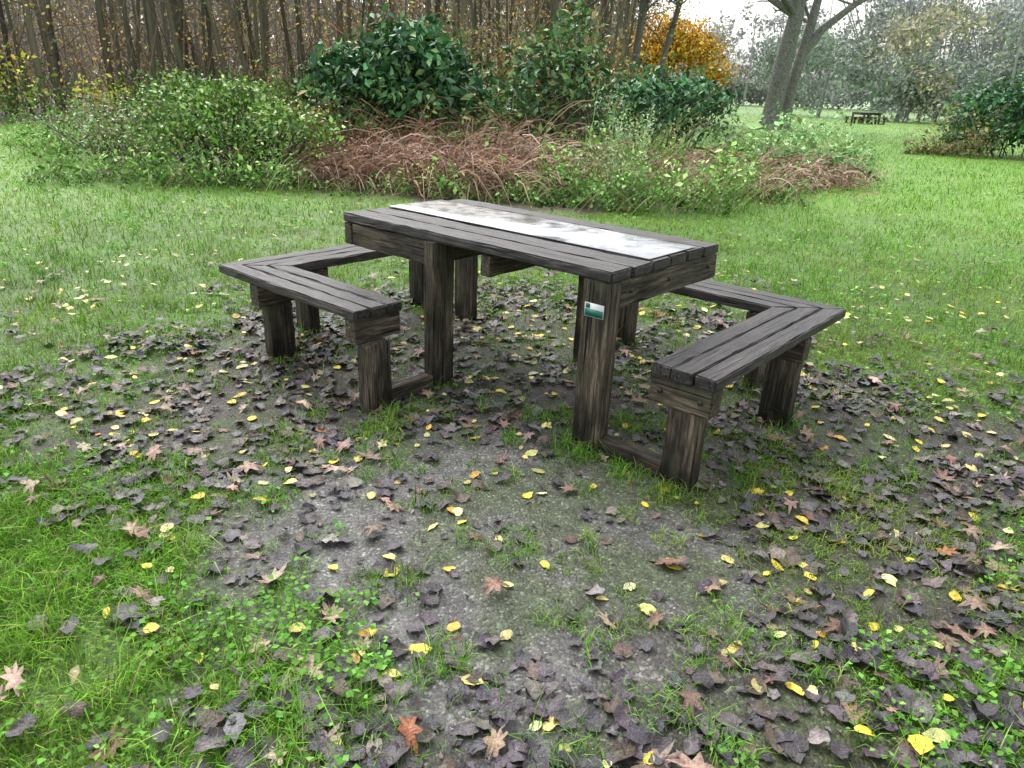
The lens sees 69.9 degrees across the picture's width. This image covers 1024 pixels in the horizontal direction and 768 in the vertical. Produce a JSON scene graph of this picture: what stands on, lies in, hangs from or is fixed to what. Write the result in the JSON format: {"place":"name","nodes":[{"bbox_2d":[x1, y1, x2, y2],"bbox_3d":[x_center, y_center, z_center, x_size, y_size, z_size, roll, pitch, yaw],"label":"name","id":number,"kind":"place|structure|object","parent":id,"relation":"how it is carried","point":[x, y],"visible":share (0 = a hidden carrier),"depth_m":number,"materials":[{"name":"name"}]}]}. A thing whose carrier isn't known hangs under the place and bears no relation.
{"place":"outdoors","nodes":[
{"label":"outdoors","id":0,"kind":"place"},
{"bbox_2d":[2,0,1019,100],"label":"sky","id":1,"kind":"structure","parent":0,"point":[712,8],"materials":[{"name":"white"}]},
{"bbox_2d":[0,70,1023,767],"bbox_3d":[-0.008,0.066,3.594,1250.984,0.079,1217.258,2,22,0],"label":"ground","id":2,"kind":"structure","parent":0,"point":[506,504],"depth_m":2.84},
{"bbox_2d":[13,85,236,179],"bbox_3d":[-5.616,-3.922,11.189,4.946,1.165,2.683,21,29,37],"label":"bramble bush","id":3,"kind":"object","parent":2,"relation":"on","point":[106,131],"visible":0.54,"depth_m":10.97,"materials":[{"name":"green plant"}]},
{"bbox_2d":[119,55,368,181],"bbox_3d":[-3.866,-3.739,10.328,3.692,1.613,2.358,2,22,0],"label":"bramble bush","id":4,"kind":"object","parent":2,"relation":"on","point":[212,108],"visible":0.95,"depth_m":10.06,"materials":[{"name":"green plant"}]},
{"bbox_2d":[0,2,692,131],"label":"woodland undergrowth","id":5,"kind":"object","parent":2,"relation":"on","point":[33,90],"visible":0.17,"depth_m":19.75,"materials":[{"name":"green plant"}]},
{"bbox_2d":[0,0,700,136],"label":"woodland trees","id":6,"kind":"object","parent":2,"relation":"on","point":[196,32],"visible":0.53,"depth_m":22.85,"materials":[{"name":"brown plant"}]},
{"bbox_2d":[289,2,521,146],"bbox_3d":[-1.793,-5.128,12.679,4.020,2.546,2.657,9,23,16],"label":"rhododendron shrub","id":7,"kind":"object","parent":2,"relation":"on","point":[406,52],"visible":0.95,"depth_m":11.99,"materials":[{"name":"green plant"}]},
{"bbox_2d":[0,56,1021,216],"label":"nettle weeds","id":8,"kind":"object","parent":2,"relation":"on","point":[595,197],"visible":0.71,"depth_m":9.66,"materials":[{"name":"green plant"}]},
{"bbox_2d":[0,113,1023,767],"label":"lawn grass","id":9,"kind":"structure","parent":2,"relation":"on","point":[124,581],"depth_m":2.72,"materials":[{"name":"green plant"}]},
{"bbox_2d":[0,114,1023,767],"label":"fallen leaves","id":10,"kind":"object","parent":2,"relation":"on","point":[758,716],"visible":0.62,"depth_m":2.43,"materials":[{"name":"brown plant"}]},
{"bbox_2d":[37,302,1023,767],"bbox_3d":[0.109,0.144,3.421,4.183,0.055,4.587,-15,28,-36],"label":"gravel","id":11,"kind":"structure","parent":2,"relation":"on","point":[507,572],"depth_m":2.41,"materials":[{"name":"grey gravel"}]},
{"bbox_2d":[218,199,845,492],"bbox_3d":[0.031,-0.396,3.801,2.695,0.850,1.824,20,28,37],"label":"picnic table","id":12,"kind":"object","parent":2,"relation":"on","point":[621,272],"visible":0.96,"depth_m":3.38,"materials":[{"name":"brown wood"}]},
{"bbox_2d":[221,22,902,208],"bbox_3d":[0.369,-4.744,12.423,12.335,2.190,8.656,2,22,0],"label":"dead bracken","id":13,"kind":"object","parent":2,"relation":"on","point":[349,167],"visible":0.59,"depth_m":10.19,"materials":[{"name":"brown plant"}]},
{"bbox_2d":[475,0,648,158],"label":"rhododendron shrub","id":14,"kind":"object","parent":2,"relation":"on","point":[572,70],"visible":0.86,"depth_m":11.93,"materials":[{"name":"green plant"}]},
{"bbox_2d":[502,0,628,122],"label":"birch tree","id":15,"kind":"object","parent":2,"relation":"on","point":[548,7],"visible":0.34,"depth_m":23.62,"materials":[{"name":"brown plant"}]},
{"bbox_2d":[295,131,894,197],"bbox_3d":[1.826,-3.447,11.359,9.953,0.748,4.876,-11,26,-30],"label":"dead leaf heap","id":16,"kind":"object","parent":2,"relation":"on","point":[703,151],"visible":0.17,"depth_m":10.61,"materials":[{"name":"brown plant"}]},
{"bbox_2d":[560,75,662,205],"bbox_3d":[1.285,-3.111,9.387,1.314,1.545,1.057,2,22,0],"label":"tall weed","id":17,"kind":"object","parent":2,"relation":"on","point":[649,125],"visible":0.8,"depth_m":9.28,"materials":[{"name":"green plant"}]},
{"bbox_2d":[595,0,695,128],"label":"birch tree","id":18,"kind":"object","parent":2,"relation":"on","point":[639,28],"visible":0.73,"depth_m":25.94,"materials":[{"name":"brown plant"}]},
{"bbox_2d":[624,0,699,119],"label":"birch tree","id":19,"kind":"object","parent":2,"relation":"on","point":[672,27],"visible":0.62,"depth_m":26.55,"materials":[{"name":"brown plant"}]},
{"bbox_2d":[583,53,750,153],"bbox_3d":[3.110,-5.702,15.196,2.568,2.089,4.118,18,27,34],"label":"rhododendron shrub","id":20,"kind":"object","parent":2,"relation":"on","point":[673,97],"visible":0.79,"depth_m":14.56,"materials":[{"name":"green plant"}]},
{"bbox_2d":[610,0,746,121],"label":"autumn maple tree","id":21,"kind":"object","parent":2,"relation":"on","point":[680,46],"visible":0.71,"depth_m":32.41,"materials":[{"name":"orange plant"}]},
{"bbox_2d":[744,0,866,129],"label":"oak tree","id":22,"kind":"object","parent":2,"relation":"on","point":[784,82],"visible":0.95,"depth_m":30.81,"materials":[{"name":"grey plant"}]},
{"bbox_2d":[628,0,1023,122],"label":"misty treeline","id":23,"kind":"object","parent":2,"relation":"on","point":[906,31],"visible":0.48,"depth_m":53.16,"materials":[{"name":"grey plant"}]},
{"bbox_2d":[845,112,886,124],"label":"picnic table","id":24,"kind":"object","parent":2,"relation":"on","point":[862,119],"visible":0.91,"depth_m":43.23,"materials":[{"name":"wood"}]},
{"bbox_2d":[932,70,1023,156],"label":"laurel shrub","id":25,"kind":"object","parent":2,"relation":"on","point":[1011,99],"visible":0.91,"depth_m":20.42,"materials":[{"name":"green plant"}]}
]}

